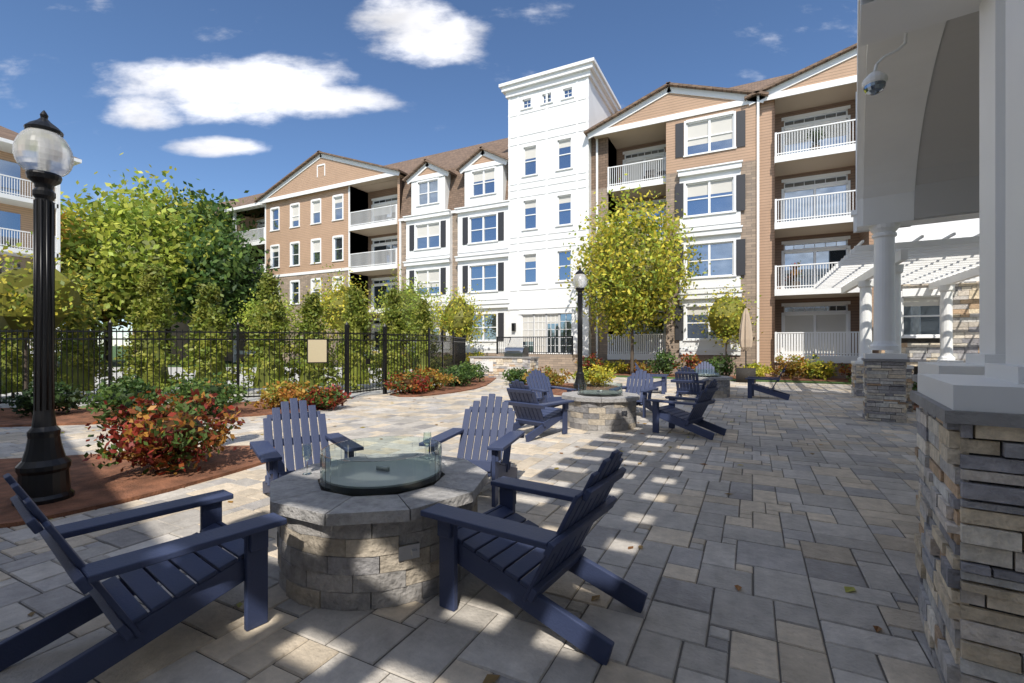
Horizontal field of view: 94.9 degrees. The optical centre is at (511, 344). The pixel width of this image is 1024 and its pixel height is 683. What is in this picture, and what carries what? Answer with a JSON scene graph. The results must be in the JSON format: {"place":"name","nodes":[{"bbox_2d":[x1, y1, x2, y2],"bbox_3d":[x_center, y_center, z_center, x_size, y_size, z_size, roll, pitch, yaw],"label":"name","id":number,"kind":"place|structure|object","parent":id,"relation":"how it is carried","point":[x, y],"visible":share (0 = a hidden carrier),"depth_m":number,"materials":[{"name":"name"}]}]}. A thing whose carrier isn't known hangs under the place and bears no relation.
{"place":"outdoors","nodes":[
{"label":"outdoors","id":0,"kind":"place"},
{"bbox_2d":[0,367,434,407],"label":"pool deck concrete","id":1,"kind":"object","parent":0,"point":[255,393],"visible":0.07,"depth_m":16.23,"materials":[{"name":"beige concrete"}]},
{"bbox_2d":[0,320,465,406],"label":"pool fence","id":2,"kind":"object","parent":1,"relation":"on","point":[317,350],"visible":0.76,"depth_m":12.24,"materials":[{"name":"black metal"}]},
{"bbox_2d":[58,346,379,366],"bbox_3d":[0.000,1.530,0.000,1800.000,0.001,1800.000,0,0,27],"label":"terrain ground","id":3,"kind":"structure","parent":0,"point":[119,360],"depth_m":41.05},
{"bbox_2d":[1,332,32,397],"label":"conifer","id":4,"kind":"object","parent":3,"relation":"on","point":[3,373],"visible":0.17,"depth_m":12.72,"materials":[{"name":"green plant"}]},
{"bbox_2d":[0,126,81,366],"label":"building","id":5,"kind":"structure","parent":3,"relation":"on","point":[17,187],"depth_m":27.70,"materials":[{"name":"white paint"}]},
{"bbox_2d":[0,231,120,391],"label":"tree","id":6,"kind":"object","parent":3,"relation":"on","point":[16,298],"visible":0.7,"depth_m":11.43,"materials":[{"name":"green plant"}]},
{"bbox_2d":[31,270,120,396],"bbox_3d":[-12.207,-0.285,13.179,1.848,3.630,1.885,0,0,27],"label":"conifer","id":7,"kind":"object","parent":3,"relation":"on","point":[91,356],"visible":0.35,"depth_m":13.04,"materials":[{"name":"green plant"}]},
{"bbox_2d":[60,184,131,360],"bbox_3d":[-35.133,-6.149,40.081,13.912,15.358,14.104,0,0,27],"label":"tree","id":8,"kind":"object","parent":3,"relation":"on","point":[69,208],"visible":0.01,"depth_m":36.44,"materials":[{"name":"green plant"}]},
{"bbox_2d":[60,209,156,364],"bbox_3d":[-32.362,-4.334,35.897,10.534,11.727,10.371,0,0,27],"label":"tree","id":9,"kind":"object","parent":3,"relation":"on","point":[105,318],"visible":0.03,"depth_m":34.91,"materials":[{"name":"green plant"}]},
{"bbox_2d":[60,183,234,350],"bbox_3d":[-27.377,-5.093,34.574,12.298,13.246,11.159,0,0,27],"label":"tree","id":10,"kind":"object","parent":3,"relation":"on","point":[125,246],"visible":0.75,"depth_m":31.96,"materials":[{"name":"green plant"}]},
{"bbox_2d":[114,263,187,392],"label":"conifer","id":11,"kind":"object","parent":3,"relation":"on","point":[149,315],"visible":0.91,"depth_m":13.37,"materials":[{"name":"green plant"}]},
{"bbox_2d":[60,153,255,358],"bbox_3d":[-30.358,-6.958,40.804,15.373,16.976,16.040,0,0,27],"label":"tree","id":12,"kind":"object","parent":3,"relation":"on","point":[155,193],"visible":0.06,"depth_m":38.52,"materials":[{"name":"green plant"}]},
{"bbox_2d":[146,179,264,269],"bbox_3d":[-26.757,-6.549,41.588,13.705,16.157,14.222,0,0,45],"label":"tree","id":13,"kind":"object","parent":3,"relation":"on","point":[223,216],"visible":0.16,"depth_m":39.06,"materials":[{"name":"green plant"}]},
{"bbox_2d":[177,282,240,386],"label":"conifer","id":14,"kind":"object","parent":3,"relation":"on","point":[208,316],"visible":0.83,"depth_m":13.78,"materials":[{"name":"green plant"}]},
{"bbox_2d":[145,216,278,338],"bbox_3d":[-23.736,-4.429,36.974,10.885,11.919,10.387,0,0,27],"label":"tree","id":15,"kind":"object","parent":3,"relation":"on","point":[233,276],"visible":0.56,"depth_m":35.11,"materials":[{"name":"green plant"}]},
{"bbox_2d":[228,285,302,341],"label":"patio tree","id":16,"kind":"object","parent":3,"relation":"on","point":[290,313],"visible":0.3,"depth_m":32.13,"materials":[{"name":"green plant"}]},
{"bbox_2d":[235,270,298,393],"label":"conifer","id":17,"kind":"object","parent":3,"relation":"on","point":[267,318],"visible":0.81,"depth_m":14.05,"materials":[{"name":"green plant"}]},
{"bbox_2d":[285,290,343,390],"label":"conifer","id":18,"kind":"object","parent":3,"relation":"on","point":[311,309],"visible":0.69,"depth_m":14.58,"materials":[{"name":"green plant"}]},
{"bbox_2d":[291,263,387,365],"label":"patio tree","id":19,"kind":"object","parent":3,"relation":"on","point":[334,305],"visible":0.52,"depth_m":30.06,"materials":[{"name":"green plant"}]},
{"bbox_2d":[327,285,380,390],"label":"conifer","id":20,"kind":"object","parent":3,"relation":"on","point":[355,315],"visible":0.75,"depth_m":15.38,"materials":[{"name":"green plant"}]},
{"bbox_2d":[370,288,414,386],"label":"conifer","id":21,"kind":"object","parent":3,"relation":"on","point":[392,317],"visible":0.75,"depth_m":16.79,"materials":[{"name":"green plant"}]},
{"bbox_2d":[366,264,445,367],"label":"patio tree","id":22,"kind":"object","parent":3,"relation":"on","point":[410,297],"visible":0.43,"depth_m":27.82,"materials":[{"name":"green plant"}]},
{"bbox_2d":[402,298,441,374],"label":"conifer","id":23,"kind":"object","parent":3,"relation":"on","point":[422,319],"visible":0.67,"depth_m":18.76,"materials":[{"name":"green plant"}]},
{"bbox_2d":[423,284,494,348],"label":"patio tree","id":24,"kind":"object","parent":3,"relation":"on","point":[458,314],"visible":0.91,"depth_m":25.69,"materials":[{"name":"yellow plant"}]},
{"bbox_2d":[132,43,878,378],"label":"building","id":25,"kind":"structure","parent":3,"relation":"on","point":[762,193],"depth_m":25.75,"materials":[{"name":"white paint"}]},
{"bbox_2d":[387,212,394,220],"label":"balcony chair","id":26,"kind":"object","parent":25,"relation":"attached to","point":[392,215],"visible":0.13,"depth_m":33.31,"materials":[{"name":"grey wicker"}]},
{"bbox_2d":[644,169,665,180],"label":"balcony chair","id":27,"kind":"object","parent":25,"relation":"attached to","point":[652,173],"visible":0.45,"depth_m":25.03,"materials":[{"name":"grey wicker"}]},
{"bbox_2d":[784,260,805,287],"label":"balcony plant","id":28,"kind":"object","parent":25,"relation":"on","point":[793,271],"visible":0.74,"depth_m":21.30,"materials":[{"name":"beige plant"}]},
{"bbox_2d":[806,127,825,149],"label":"balcony plant","id":29,"kind":"object","parent":25,"relation":"on","point":[809,135],"visible":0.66,"depth_m":20.98,"materials":[{"name":"green plant"}]},
{"bbox_2d":[558,173,710,374],"bbox_3d":[5.616,-3.324,22.389,6.463,9.708,7.811,0,0,-27],"label":"patio tree","id":30,"kind":"object","parent":3,"relation":"on","point":[633,267],"visible":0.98,"depth_m":21.53,"materials":[{"name":"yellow plant"}]},
{"bbox_2d":[690,277,762,375],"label":"patio tree","id":31,"kind":"object","parent":3,"relation":"on","point":[724,316],"visible":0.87,"depth_m":20.40,"materials":[{"name":"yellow plant"}]},
{"bbox_2d":[0,0,856,345],"label":"sky","id":32,"kind":"structure","parent":0,"point":[233,96],"materials":[{"name":"blue"}]},
{"bbox_2d":[0,370,940,682],"bbox_3d":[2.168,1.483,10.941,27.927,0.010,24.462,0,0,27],"label":"patio paving","id":33,"kind":"structure","parent":0,"point":[508,644],"depth_m":3.09,"materials":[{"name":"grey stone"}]},
{"bbox_2d":[0,445,274,528],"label":"mulch bed","id":34,"kind":"object","parent":33,"relation":"on","point":[95,487],"visible":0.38,"depth_m":5.05,"materials":[{"name":"brown soil"}]},
{"bbox_2d":[11,110,74,505],"bbox_3d":[-4.380,-0.360,4.400,0.420,3.680,0.420,0,0,27],"label":"lamp post","id":35,"kind":"object","parent":34,"relation":"on","point":[42,153],"visible":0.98,"depth_m":4.34,"materials":[{"name":"black metal"}]},
{"bbox_2d":[83,387,244,474],"bbox_3d":[-3.960,1.020,5.496,1.505,1.073,1.571,0,0,6],"label":"shrub","id":36,"kind":"object","parent":34,"relation":"on","point":[168,439],"visible":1,"depth_m":5.23,"materials":[{"name":"red plant"}]},
{"bbox_2d":[0,473,286,682],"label":"adirondack chair","id":37,"kind":"object","parent":33,"relation":"on","point":[208,564],"visible":1,"depth_m":2.27,"materials":[{"name":"blue wood"}]},
{"bbox_2d":[0,399,346,426],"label":"bed mulch","id":38,"kind":"object","parent":33,"relation":"on","point":[9,417],"visible":0.36,"depth_m":9.77,"materials":[{"name":"brown soil"}]},
{"bbox_2d":[0,378,85,416],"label":"shrub","id":39,"kind":"object","parent":38,"relation":"on","point":[24,400],"visible":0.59,"depth_m":9.60,"materials":[{"name":"green plant"}]},
{"bbox_2d":[74,374,164,419],"bbox_3d":[-7.832,1.077,9.543,1.491,0.968,1.486,0,0,-26],"label":"shrub","id":40,"kind":"object","parent":38,"relation":"on","point":[117,392],"visible":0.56,"depth_m":9.25,"materials":[{"name":"green plant"}]},
{"bbox_2d":[152,372,251,414],"bbox_3d":[-6.296,1.069,9.621,1.626,1.033,1.595,0,0,27],"label":"shrub","id":41,"kind":"object","parent":38,"relation":"on","point":[222,398],"visible":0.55,"depth_m":9.53,"materials":[{"name":"green plant"}]},
{"bbox_2d":[179,380,231,400],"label":"shrub","id":42,"kind":"object","parent":38,"relation":"on","point":[217,385],"visible":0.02,"depth_m":11.04,"materials":[{"name":"green plant"}]},
{"bbox_2d":[248,378,323,408],"bbox_3d":[-5.161,1.157,10.905,1.584,0.735,1.486,0,0,-17],"label":"shrub","id":43,"kind":"object","parent":38,"relation":"on","point":[276,394],"visible":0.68,"depth_m":10.65,"materials":[{"name":"orange plant"}]},
{"bbox_2d":[298,382,352,409],"bbox_3d":[-4.306,1.220,10.795,1.021,0.720,1.124,0,0,27],"label":"shrub","id":44,"kind":"object","parent":38,"relation":"on","point":[324,398],"visible":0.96,"depth_m":10.61,"materials":[{"name":"red plant"}]},
{"bbox_2d":[250,398,350,493],"bbox_3d":[-1.984,1.017,4.452,0.825,0.944,1.065,0,0,-35],"label":"adirondack chair","id":45,"kind":"object","parent":33,"relation":"on","point":[268,454],"visible":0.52,"depth_m":4.62,"materials":[{"name":"blue wood"}]},
{"bbox_2d":[270,436,487,610],"bbox_3d":[-0.896,1.095,3.263,1.460,0.770,1.392,0,0,27],"label":"fire pit","id":46,"kind":"object","parent":33,"relation":"on","point":[357,531],"visible":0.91,"depth_m":2.73,"materials":[{"name":"stone"}]},
{"bbox_2d":[302,432,430,474],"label":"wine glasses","id":47,"kind":"object","parent":46,"relation":"on","point":[306,451],"visible":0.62,"depth_m":3.32,"materials":[{"name":"clear glass"}]},
{"bbox_2d":[390,377,495,396],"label":"bed mulch","id":48,"kind":"object","parent":33,"relation":"on","point":[473,385],"visible":0.47,"depth_m":15.26,"materials":[{"name":"brown soil"}]},
{"bbox_2d":[383,371,432,394],"bbox_3d":[-3.145,1.141,13.961,1.451,0.796,1.430,0,0,27],"label":"shrub","id":49,"kind":"object","parent":48,"relation":"on","point":[413,382],"visible":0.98,"depth_m":13.79,"materials":[{"name":"red plant"}]},
{"bbox_2d":[404,364,459,391],"bbox_3d":[-2.741,1.073,15.069,1.996,0.925,1.892,0,0,27],"label":"shrub","id":50,"kind":"object","parent":48,"relation":"on","point":[437,381],"visible":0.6,"depth_m":14.95,"materials":[{"name":"plant"}]},
{"bbox_2d":[435,361,478,386],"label":"shrub","id":51,"kind":"object","parent":48,"relation":"on","point":[462,376],"visible":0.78,"depth_m":16.39,"materials":[{"name":"green plant"}]},
{"bbox_2d":[452,361,488,381],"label":"shrub","id":52,"kind":"object","parent":48,"relation":"on","point":[479,376],"visible":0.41,"depth_m":18.20,"materials":[{"name":"green plant"}]},
{"bbox_2d":[5,382,881,682],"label":"fallen leaves","id":53,"kind":"object","parent":33,"relation":"on","point":[489,678],"visible":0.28,"depth_m":2.76,"materials":[{"name":"brown plant"}]},
{"bbox_2d":[431,394,524,506],"bbox_3d":[-0.337,1.017,4.828,0.825,0.944,1.065,0,0,15],"label":"adirondack chair","id":54,"kind":"object","parent":33,"relation":"on","point":[494,465],"visible":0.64,"depth_m":5.02,"materials":[{"name":"blue wood"}]},
{"bbox_2d":[470,358,538,378],"bbox_3d":[-0.377,1.030,21.067,3.076,0.900,0.874,0,0,27],"label":"stone grill island","id":55,"kind":"object","parent":33,"relation":"on","point":[500,365],"visible":0.48,"depth_m":20.60,"materials":[{"name":"beige stone"}]},
{"bbox_2d":[469,347,539,371],"bbox_3d":[-0.377,0.630,21.067,3.120,1.100,0.920,0,0,27],"label":"outdoor grill counter","id":56,"kind":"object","parent":55,"relation":"on","point":[517,352],"depth_m":20.64,"materials":[{"name":"beige stone"}]},
{"bbox_2d":[420,449,647,664],"bbox_3d":[0.160,1.017,2.668,1.065,0.944,0.825,0,0,33],"label":"adirondack chair","id":57,"kind":"object","parent":33,"relation":"on","point":[491,547],"visible":1,"depth_m":2.55,"materials":[{"name":"blue wood"}]},
{"bbox_2d":[504,380,573,441],"bbox_3d":[0.374,1.017,7.702,0.825,0.944,1.065,0,0,42],"label":"adirondack chair","id":58,"kind":"object","parent":33,"relation":"on","point":[528,408],"visible":0.98,"depth_m":7.54,"materials":[{"name":"blue wood"}]},
{"bbox_2d":[524,383,573,395],"bbox_3d":[2.148,1.472,15.866,4.676,0.055,3.567,0,0,63],"label":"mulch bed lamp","id":59,"kind":"object","parent":33,"relation":"on","point":[559,392],"visible":0.06,"depth_m":15.26,"materials":[{"name":"brown soil"}]},
{"bbox_2d":[501,367,530,384],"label":"shrub","id":60,"kind":"object","parent":59,"relation":"on","point":[514,374],"visible":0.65,"depth_m":17.25,"materials":[{"name":"green plant"}]},
{"bbox_2d":[520,365,572,386],"bbox_3d":[1.204,1.099,16.214,1.824,0.841,1.721,0,0,-22],"label":"shrub","id":61,"kind":"object","parent":59,"relation":"on","point":[554,377],"visible":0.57,"depth_m":16.08,"materials":[{"name":"orange plant"}]},
{"bbox_2d":[568,364,617,381],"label":"shrub","id":62,"kind":"object","parent":59,"relation":"on","point":[597,374],"visible":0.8,"depth_m":16.27,"materials":[{"name":"yellow plant"}]},
{"bbox_2d":[526,369,575,406],"bbox_3d":[0.735,1.017,10.108,0.825,0.944,1.065,0,0,-28],"label":"adirondack chair","id":63,"kind":"object","parent":33,"relation":"on","point":[542,387],"visible":0.56,"depth_m":10.30,"materials":[{"name":"blue wood"}]},
{"bbox_2d":[573,267,586,390],"bbox_3d":[1.910,-0.360,13.200,0.420,3.680,0.420,0,0,27],"label":"lamp post","id":64,"kind":"object","parent":33,"relation":"on","point":[579,281],"visible":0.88,"depth_m":13.14,"materials":[{"name":"black metal"}]},
{"bbox_2d":[562,382,639,430],"bbox_3d":[1.631,1.095,8.709,1.460,0.770,1.392,0,0,27],"label":"fire pit","id":65,"kind":"object","parent":33,"relation":"on","point":[602,406],"visible":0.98,"depth_m":8.19,"materials":[{"name":"stone"}]},
{"bbox_2d":[622,369,657,417],"bbox_3d":[2.652,1.017,10.083,0.825,0.944,1.065,0,0,31],"label":"adirondack chair","id":66,"kind":"object","parent":33,"relation":"on","point":[647,388],"visible":0.62,"depth_m":10.26,"materials":[{"name":"blue wood"}]},
{"bbox_2d":[632,362,668,393],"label":"adirondack chair","id":67,"kind":"object","parent":33,"relation":"on","point":[662,382],"visible":0.6,"depth_m":14.21,"materials":[{"name":"blue wood"}]},
{"bbox_2d":[647,379,726,439],"bbox_3d":[2.942,1.017,7.862,1.065,0.944,0.825,0,0,44],"label":"adirondack chair","id":68,"kind":"object","parent":33,"relation":"on","point":[672,414],"visible":1,"depth_m":7.77,"materials":[{"name":"blue wood"}]},
{"bbox_2d":[670,366,708,402],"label":"adirondack chair","id":69,"kind":"object","parent":33,"relation":"on","point":[688,387],"visible":0.98,"depth_m":12.22,"materials":[{"name":"blue wood"}]},
{"bbox_2d":[696,361,713,368],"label":"adirondack chair","id":70,"kind":"object","parent":33,"relation":"on","point":[707,365],"visible":0.21,"depth_m":15.62,"materials":[{"name":"blue wood"}]},
{"bbox_2d":[681,369,732,397],"bbox_3d":[5.650,1.095,13.732,1.460,0.770,1.392,0,0,27],"label":"fire pit","id":71,"kind":"object","parent":33,"relation":"on","point":[723,390],"visible":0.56,"depth_m":13.22,"materials":[{"name":"stone"}]},
{"bbox_2d":[569,372,850,384],"bbox_3d":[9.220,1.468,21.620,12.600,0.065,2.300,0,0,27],"label":"mulch bed","id":72,"kind":"object","parent":33,"relation":"on","point":[787,378],"visible":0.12,"depth_m":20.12,"materials":[{"name":"brown soil"}]},
{"bbox_2d":[574,352,603,371],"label":"shrub","id":73,"kind":"object","parent":72,"relation":"on","point":[589,361],"visible":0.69,"depth_m":23.24,"materials":[{"name":"red plant"}]},
{"bbox_2d":[600,359,627,373],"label":"shrub","id":74,"kind":"object","parent":72,"relation":"on","point":[614,366],"visible":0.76,"depth_m":23.52,"materials":[{"name":"yellow plant"}]},
{"bbox_2d":[621,359,652,373],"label":"shrub","id":75,"kind":"object","parent":72,"relation":"on","point":[644,368],"visible":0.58,"depth_m":22.94,"materials":[{"name":"orange plant"}]},
{"bbox_2d":[645,348,683,375],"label":"shrub","id":76,"kind":"object","parent":72,"relation":"on","point":[664,364],"visible":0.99,"depth_m":21.72,"materials":[{"name":"green plant"}]},
{"bbox_2d":[671,352,703,370],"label":"shrub","id":77,"kind":"object","parent":72,"relation":"on","point":[692,362],"visible":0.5,"depth_m":21.12,"materials":[{"name":"red plant"}]},
{"bbox_2d":[705,353,735,375],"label":"shrub","id":78,"kind":"object","parent":72,"relation":"on","point":[722,365],"visible":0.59,"depth_m":20.52,"materials":[{"name":"green plant"}]},
{"bbox_2d":[737,360,774,376],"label":"shrub","id":79,"kind":"object","parent":72,"relation":"on","point":[760,372],"visible":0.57,"depth_m":20.26,"materials":[{"name":"yellow plant"}]},
{"bbox_2d":[770,352,809,378],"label":"shrub","id":80,"kind":"object","parent":72,"relation":"on","point":[792,368],"visible":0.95,"depth_m":19.96,"materials":[{"name":"yellow plant"}]},
{"bbox_2d":[800,352,837,379],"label":"shrub","id":81,"kind":"object","parent":72,"relation":"on","point":[818,369],"visible":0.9,"depth_m":19.58,"materials":[{"name":"yellow plant"}]},
{"bbox_2d":[837,363,851,379],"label":"shrub","id":82,"kind":"object","parent":72,"relation":"on","point":[846,370],"visible":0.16,"depth_m":19.17,"materials":[{"name":"red plant"}]},
{"bbox_2d":[736,307,755,382],"bbox_3d":[9.356,-0.045,18.802,0.700,3.050,0.700,0,0,27],"label":"closed patio umbrella","id":83,"kind":"object","parent":33,"relation":"on","point":[745,340],"visible":1,"depth_m":18.65,"materials":[{"name":"beige fabric"}]},
{"bbox_2d":[745,365,789,399],"bbox_3d":[7.136,1.017,13.110,1.065,0.944,0.825,0,0,32],"label":"adirondack chair","id":84,"kind":"object","parent":33,"relation":"on","point":[752,386],"visible":1,"depth_m":12.99,"materials":[{"name":"blue wood"}]},
{"bbox_2d":[851,363,913,411],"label":"stone column bases","id":85,"kind":"object","parent":33,"relation":"on","point":[857,383],"visible":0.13,"depth_m":13.21,"materials":[{"name":"grey stone"}]},
{"bbox_2d":[851,280,873,363],"bbox_3d":[10.075,-0.645,13.385,0.600,2.350,0.600,0,0,27],"label":"pergola post","id":86,"kind":"object","parent":85,"relation":"on","point":[865,326],"visible":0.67,"depth_m":13.27,"materials":[{"name":"white wood"}]},
{"bbox_2d":[885,264,913,368],"bbox_3d":[8.758,-0.645,10.801,0.600,2.350,0.600,0,0,27],"label":"pergola post","id":87,"kind":"object","parent":85,"relation":"on","point":[899,268],"visible":0.27,"depth_m":10.66,"materials":[{"name":"white paint"}]},
{"bbox_2d":[813,232,978,293],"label":"pergola roof","id":88,"kind":"structure","parent":33,"relation":"on","point":[935,264],"depth_m":11.98,"materials":[{"name":"white wood"}]},
{"bbox_2d":[912,403,918,410],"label":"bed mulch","id":89,"kind":"object","parent":33,"relation":"on","point":[915,405],"depth_m":11.00,"materials":[{"name":"brown soil"}]},
{"bbox_2d":[912,382,916,390],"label":"shrub","id":90,"kind":"object","parent":89,"relation":"on","point":[914,387],"visible":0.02,"depth_m":11.68,"materials":[{"name":"green plant"}]},
{"bbox_2d":[913,366,917,373],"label":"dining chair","id":91,"kind":"object","parent":33,"relation":"on","point":[915,370],"visible":0.12,"depth_m":13.29,"materials":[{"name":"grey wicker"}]},
{"bbox_2d":[879,281,978,373],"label":"building wall","id":92,"kind":"structure","parent":33,"relation":"on","point":[965,319],"depth_m":15.33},
{"bbox_2d":[895,218,978,337],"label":"window","id":93,"kind":"structure","parent":92,"relation":"in","point":[920,312],"depth_m":15.69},
{"bbox_2d":[851,0,1023,427],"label":"porch structure","id":94,"kind":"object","parent":33,"relation":"on","point":[940,128],"depth_m":3.44,"materials":[{"name":"white paint"}]},
{"bbox_2d":[862,32,907,95],"bbox_3d":[4.743,-3.610,5.953,0.509,0.800,0.267,0,0,27],"label":"security camera","id":95,"kind":"object","parent":94,"relation":"attached to","point":[874,82],"visible":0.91,"depth_m":5.93,"materials":[{"name":"white paint"}]},
{"bbox_2d":[862,361,1023,682],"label":"portico stone pedestals","id":96,"kind":"object","parent":33,"relation":"on","point":[969,544],"visible":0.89,"depth_m":1.86,"materials":[{"name":"grey stone"}]},
{"bbox_2d":[869,223,899,349],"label":"portico column","id":97,"kind":"structure","parent":96,"relation":"on","point":[884,235],"depth_m":9.21,"materials":[{"name":"white paint"}]},
{"bbox_2d":[930,285,962,361],"bbox_3d":[13.257,-0.645,14.345,0.600,2.350,0.600,0,0,27],"label":"pergola post","id":98,"kind":"object","parent":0,"point":[946,323],"visible":0.98,"depth_m":14.23,"materials":[{"name":"white paint"}]},
{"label":"building bed mulch","id":99,"kind":"object","parent":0,"visible":0},
{"bbox_2d":[466,351,485,364],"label":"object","id":100,"kind":"object","parent":99,"relation":"on","point":[475,353],"visible":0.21,"depth_m":27.46,"materials":[{"name":"green plant"}]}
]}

